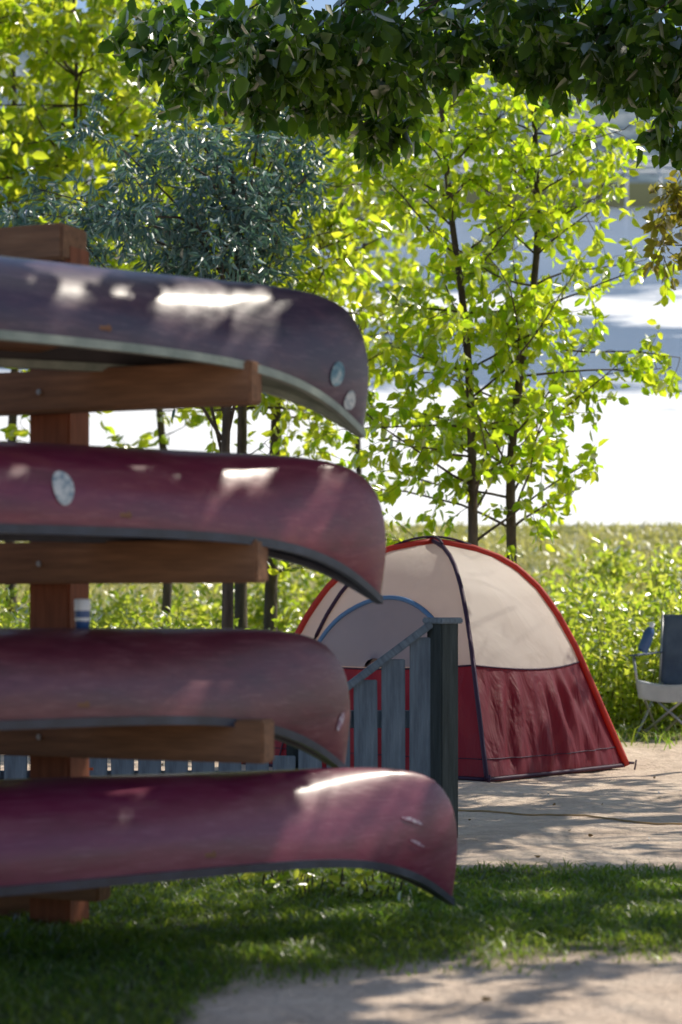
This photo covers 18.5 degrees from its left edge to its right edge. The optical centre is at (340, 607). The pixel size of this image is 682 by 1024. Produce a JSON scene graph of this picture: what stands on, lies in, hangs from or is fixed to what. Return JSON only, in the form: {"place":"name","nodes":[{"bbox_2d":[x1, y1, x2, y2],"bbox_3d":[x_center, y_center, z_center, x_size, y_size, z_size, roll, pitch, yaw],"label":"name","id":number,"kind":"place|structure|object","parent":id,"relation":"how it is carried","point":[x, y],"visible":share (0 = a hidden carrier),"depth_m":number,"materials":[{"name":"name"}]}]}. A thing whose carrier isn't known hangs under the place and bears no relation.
{"place":"outdoors","nodes":[
{"label":"outdoors","id":0,"kind":"place"},
{"bbox_2d":[74,599,90,627],"bbox_3d":[-0.800,0.022,6.470,0.052,0.096,0.052,0,0,0],"label":"insulated cup","id":1,"kind":"object","parent":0,"point":[82,608],"visible":0.84,"depth_m":6.45,"materials":[{"name":"blue plastic"}]},
{"bbox_2d":[0,183,681,1023],"bbox_3d":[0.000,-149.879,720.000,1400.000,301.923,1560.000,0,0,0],"label":"ground","id":2,"kind":"structure","parent":0,"point":[602,987],"depth_m":6.37,"materials":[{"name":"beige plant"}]},
{"bbox_2d":[0,587,29,627],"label":"shrub","id":3,"kind":"object","parent":2,"relation":"on","point":[5,593],"visible":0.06,"depth_m":17.56,"materials":[{"name":"green plant"}]},
{"bbox_2d":[0,0,157,226],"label":"poplar tree","id":4,"kind":"object","parent":2,"relation":"on","point":[13,12],"visible":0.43,"depth_m":21.11,"materials":[{"name":"green plant"}]},
{"bbox_2d":[5,591,160,627],"bbox_3d":[-2.414,0.413,16.779,2.256,1.671,2.078,0,0,0],"label":"shrub","id":5,"kind":"object","parent":2,"relation":"on","point":[108,618],"visible":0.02,"depth_m":16.64,"materials":[{"name":"green plant"}]},
{"bbox_2d":[0,0,175,622],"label":"poplar tree","id":6,"kind":"object","parent":2,"relation":"on","point":[12,419],"visible":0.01,"depth_m":24.98,"materials":[{"name":"green plant"}]},
{"bbox_2d":[0,586,206,627],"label":"shrub","id":7,"kind":"object","parent":2,"relation":"on","point":[112,625],"visible":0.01,"depth_m":19.24,"materials":[{"name":"green plant"}]},
{"bbox_2d":[0,0,220,440],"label":"poplar tree","id":8,"kind":"object","parent":2,"relation":"on","point":[74,32],"visible":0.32,"depth_m":21.59,"materials":[{"name":"green plant"}]},
{"bbox_2d":[0,583,221,627],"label":"shrub","id":9,"kind":"object","parent":2,"relation":"on","point":[116,608],"visible":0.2,"depth_m":24.72,"materials":[{"name":"green plant"}]},
{"bbox_2d":[0,223,273,926],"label":"canoe rack","id":10,"kind":"object","parent":2,"relation":"on","point":[58,406],"visible":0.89,"depth_m":6.74,"materials":[{"name":"brown wood"}]},
{"bbox_2d":[0,628,349,767],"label":"canoe","id":11,"kind":"object","parent":10,"relation":"on","point":[294,687],"visible":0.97,"depth_m":6.45,"materials":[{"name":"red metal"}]},
{"bbox_2d":[0,256,368,437],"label":"canoe","id":12,"kind":"object","parent":10,"relation":"on","point":[304,349],"visible":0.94,"depth_m":6.52,"materials":[{"name":"plastic"}]},
{"bbox_2d":[0,441,385,603],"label":"canoe","id":13,"kind":"object","parent":10,"relation":"on","point":[325,518],"visible":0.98,"depth_m":6.46,"materials":[{"name":"red plastic"}]},
{"bbox_2d":[0,767,456,905],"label":"canoe","id":14,"kind":"object","parent":10,"relation":"on","point":[67,833],"visible":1,"depth_m":6.40,"materials":[{"name":"red plastic"}]},
{"bbox_2d":[0,28,308,627],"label":"poplar tree","id":15,"kind":"object","parent":2,"relation":"on","point":[160,433],"visible":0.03,"depth_m":23.87,"materials":[{"name":"green plant"}]},
{"bbox_2d":[97,0,233,89],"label":"shade tree","id":16,"kind":"object","parent":2,"relation":"on","point":[146,44],"visible":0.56,"depth_m":12.43,"materials":[{"name":"green plant"}]},
{"bbox_2d":[0,87,347,627],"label":"russian olive tree","id":17,"kind":"object","parent":2,"relation":"on","point":[252,224],"visible":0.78,"depth_m":14.89,"materials":[{"name":"green plant"}]},
{"bbox_2d":[90,587,294,631],"bbox_3d":[-1.348,0.541,16.602,2.180,1.403,1.853,0,0,0],"label":"shrub","id":18,"kind":"object","parent":2,"relation":"on","point":[205,616],"depth_m":16.43,"materials":[{"name":"green plant"}]},
{"bbox_2d":[135,596,297,632],"bbox_3d":[-1.068,0.529,19.030,2.138,1.263,1.768,0,0,0],"label":"shrub","id":19,"kind":"object","parent":2,"relation":"on","point":[162,615],"visible":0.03,"depth_m":18.84,"materials":[{"name":"green plant"}]},
{"bbox_2d":[0,617,462,837],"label":"picket fence","id":20,"kind":"object","parent":2,"relation":"on","point":[429,718],"visible":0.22,"depth_m":9.49,"materials":[{"name":"grey wood"}]},
{"bbox_2d":[91,0,410,628],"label":"poplar tree","id":21,"kind":"object","parent":2,"relation":"on","point":[145,108],"visible":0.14,"depth_m":17.66,"materials":[{"name":"green plant"}]},
{"bbox_2d":[187,564,331,631],"bbox_3d":[-0.580,-0.057,26.079,2.655,1.175,1.794,0,0,0],"label":"shrub","id":22,"kind":"object","parent":2,"relation":"on","point":[257,618],"visible":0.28,"depth_m":25.66,"materials":[{"name":"green plant"}]},
{"bbox_2d":[130,105,436,630],"bbox_3d":[-0.575,-1.962,18.658,2.828,6.116,2.441,0,0,40],"label":"poplar tree","id":23,"kind":"object","parent":2,"relation":"on","point":[329,265],"visible":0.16,"depth_m":18.34,"materials":[{"name":"green plant"}]},
{"bbox_2d":[259,606,307,632],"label":"shrub","id":24,"kind":"object","parent":2,"relation":"on","point":[285,612],"visible":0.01,"depth_m":16.92,"materials":[{"name":"green plant"}]},
{"bbox_2d":[225,869,343,894],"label":"weed plant","id":25,"kind":"object","parent":2,"relation":"on","point":[267,874],"visible":0.2,"depth_m":7.87,"materials":[{"name":"green plant"}]},
{"bbox_2d":[306,573,327,590],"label":"shrub","id":26,"kind":"object","parent":2,"relation":"on","point":[317,578],"depth_m":30.12,"materials":[{"name":"green plant"}]},
{"bbox_2d":[242,868,394,899],"bbox_3d":[-0.086,1.021,7.737,0.592,0.546,0.501,0,0,25],"label":"weed plant","id":27,"kind":"object","parent":2,"relation":"on","point":[295,876],"visible":0.3,"depth_m":7.72,"materials":[{"name":"green plant"}]},
{"bbox_2d":[27,764,661,1000],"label":"leaf litter","id":28,"kind":"object","parent":2,"relation":"on","point":[484,998],"visible":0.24,"depth_m":7.81,"materials":[{"name":"brown plant"}]},
{"bbox_2d":[295,524,416,624],"bbox_3d":[0.637,0.195,19.112,2.099,1.925,1.970,0,0,0],"label":"shrub","id":29,"kind":"object","parent":2,"relation":"on","point":[300,608],"depth_m":18.82,"materials":[{"name":"green plant"}]},
{"bbox_2d":[45,157,679,208],"bbox_3d":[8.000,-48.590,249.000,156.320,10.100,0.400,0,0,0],"label":"guard rail","id":30,"kind":"object","parent":2,"relation":"on","point":[659,172],"visible":0.02,"depth_m":248.91,"materials":[{"name":"grey metal"}]},
{"bbox_2d":[275,74,490,490],"bbox_3d":[0.348,-3.675,26.970,3.216,7.893,2.957,0,0,-37],"label":"poplar tree","id":31,"kind":"object","parent":2,"relation":"on","point":[380,271],"visible":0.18,"depth_m":26.73,"materials":[{"name":"green plant"}]},
{"bbox_2d":[323,868,456,902],"bbox_3d":[0.135,1.000,7.577,0.570,0.573,0.562,0,0,0],"label":"weed plant","id":32,"kind":"object","parent":2,"relation":"on","point":[334,877],"visible":0.35,"depth_m":7.57,"materials":[{"name":"green plant"}]},
{"bbox_2d":[141,0,681,174],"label":"shade tree","id":33,"kind":"object","parent":2,"relation":"on","point":[320,78],"visible":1,"depth_m":11.64,"materials":[{"name":"green plant"}]},
{"bbox_2d":[242,536,636,782],"bbox_3d":[0.610,0.307,13.900,2.144,1.569,1.660,0,0,40],"label":"dome tent","id":34,"kind":"object","parent":2,"relation":"on","point":[530,703],"visible":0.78,"depth_m":13.39,"materials":[{"name":"red fabric"}]},
{"bbox_2d":[322,600,426,666],"bbox_3d":[0.264,0.160,13.417,1.134,0.443,0.187,0,0,40],"label":"door mesh","id":35,"kind":"structure","parent":34,"relation":"in","point":[365,634],"depth_m":13.45,"materials":[{"name":"grey fabric"}]},
{"bbox_2d":[302,6,608,566],"bbox_3d":[0.884,-1.905,16.426,2.236,5.970,2.258,0,0,-31],"label":"young poplar tree","id":36,"kind":"object","parent":2,"relation":"on","point":[445,141],"visible":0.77,"depth_m":16.25,"materials":[{"name":"green plant"}]},
{"bbox_2d":[348,0,681,563],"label":"young poplar tree","id":37,"kind":"object","parent":2,"relation":"on","point":[583,143],"visible":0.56,"depth_m":16.55,"materials":[{"name":"green plant"}]},
{"bbox_2d":[458,809,681,824],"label":"rope","id":38,"kind":"object","parent":2,"relation":"on","point":[571,815],"visible":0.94,"depth_m":10.58,"materials":[{"name":"brown fabric"}]},
{"bbox_2d":[531,567,615,611],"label":"shrub","id":39,"kind":"object","parent":2,"relation":"on","point":[548,587],"visible":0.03,"depth_m":27.77,"materials":[{"name":"green plant"}]},
{"bbox_2d":[537,554,660,668],"bbox_3d":[2.000,0.330,19.653,2.493,1.656,2.068,0,0,0],"label":"shrub","id":40,"kind":"object","parent":2,"relation":"on","point":[567,608],"visible":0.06,"depth_m":19.45,"materials":[{"name":"green plant"}]},
{"bbox_2d":[547,538,681,667],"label":"shrub","id":41,"kind":"object","parent":2,"relation":"on","point":[617,579],"visible":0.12,"depth_m":20.14,"materials":[{"name":"green plant"}]},
{"bbox_2d":[548,562,681,626],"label":"shrub","id":42,"kind":"object","parent":2,"relation":"on","point":[560,571],"visible":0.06,"depth_m":25.74,"materials":[{"name":"green plant"}]},
{"bbox_2d":[554,574,681,732],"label":"shrub","id":43,"kind":"object","parent":2,"relation":"on","point":[620,694],"visible":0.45,"depth_m":17.64,"materials":[{"name":"green plant"}]},
{"bbox_2d":[561,531,681,589],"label":"shrub","id":44,"kind":"object","parent":2,"relation":"on","point":[628,554],"visible":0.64,"depth_m":30.61,"materials":[{"name":"green plant"}]},
{"bbox_2d":[565,543,681,728],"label":"shrub","id":45,"kind":"object","parent":2,"relation":"on","point":[641,615],"visible":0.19,"depth_m":18.41,"materials":[{"name":"green plant"}]},
{"bbox_2d":[606,588,681,727],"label":"shrub","id":46,"kind":"object","parent":2,"relation":"on","point":[636,612],"visible":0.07,"depth_m":18.63,"materials":[{"name":"green plant"}]},
{"bbox_2d":[611,717,681,749],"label":"tall grass","id":47,"kind":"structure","parent":2,"relation":"on","point":[674,730],"depth_m":16.82,"materials":[{"name":"green plant"}]},
{"bbox_2d":[629,614,681,738],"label":"folding camp chair","id":48,"kind":"object","parent":2,"relation":"on","point":[667,688],"visible":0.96,"depth_m":17.22,"materials":[{"name":"fabric"}]},
{"bbox_2d":[638,622,654,652],"bbox_3d":[2.474,0.246,16.930,0.144,0.256,0.090,0,0,0],"label":"water bottle","id":49,"kind":"object","parent":48,"relation":"on","point":[646,640],"visible":1,"depth_m":16.89,"materials":[{"name":"blue plastic"}]},
{"bbox_2d":[640,170,681,290],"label":"maple tree","id":50,"kind":"object","parent":2,"relation":"on","point":[662,225],"visible":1,"depth_m":13.93,"materials":[{"name":"green plant"}]},
{"bbox_2d":[0,856,681,1023],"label":"lawn grass","id":51,"kind":"structure","parent":0,"point":[606,922],"depth_m":6.71,"materials":[{"name":"green plant"}]},
{"bbox_2d":[0,208,681,524],"bbox_3d":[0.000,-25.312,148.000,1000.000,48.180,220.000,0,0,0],"label":"lake","id":52,"kind":"structure","parent":0,"point":[638,458],"depth_m":54.99,"materials":[{"name":"liquid"}]},
{"bbox_2d":[0,516,681,652],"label":"meadow grass","id":53,"kind":"structure","parent":0,"point":[619,534],"depth_m":35.84,"materials":[{"name":"green plant"}]},
{"bbox_2d":[0,29,681,182],"bbox_3d":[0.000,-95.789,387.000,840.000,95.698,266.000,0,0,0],"label":"hills","id":54,"kind":"structure","parent":0,"point":[623,119],"depth_m":309.18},
{"bbox_2d":[20,0,681,34],"label":"sky","id":55,"kind":"structure","parent":0,"point":[316,4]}
]}

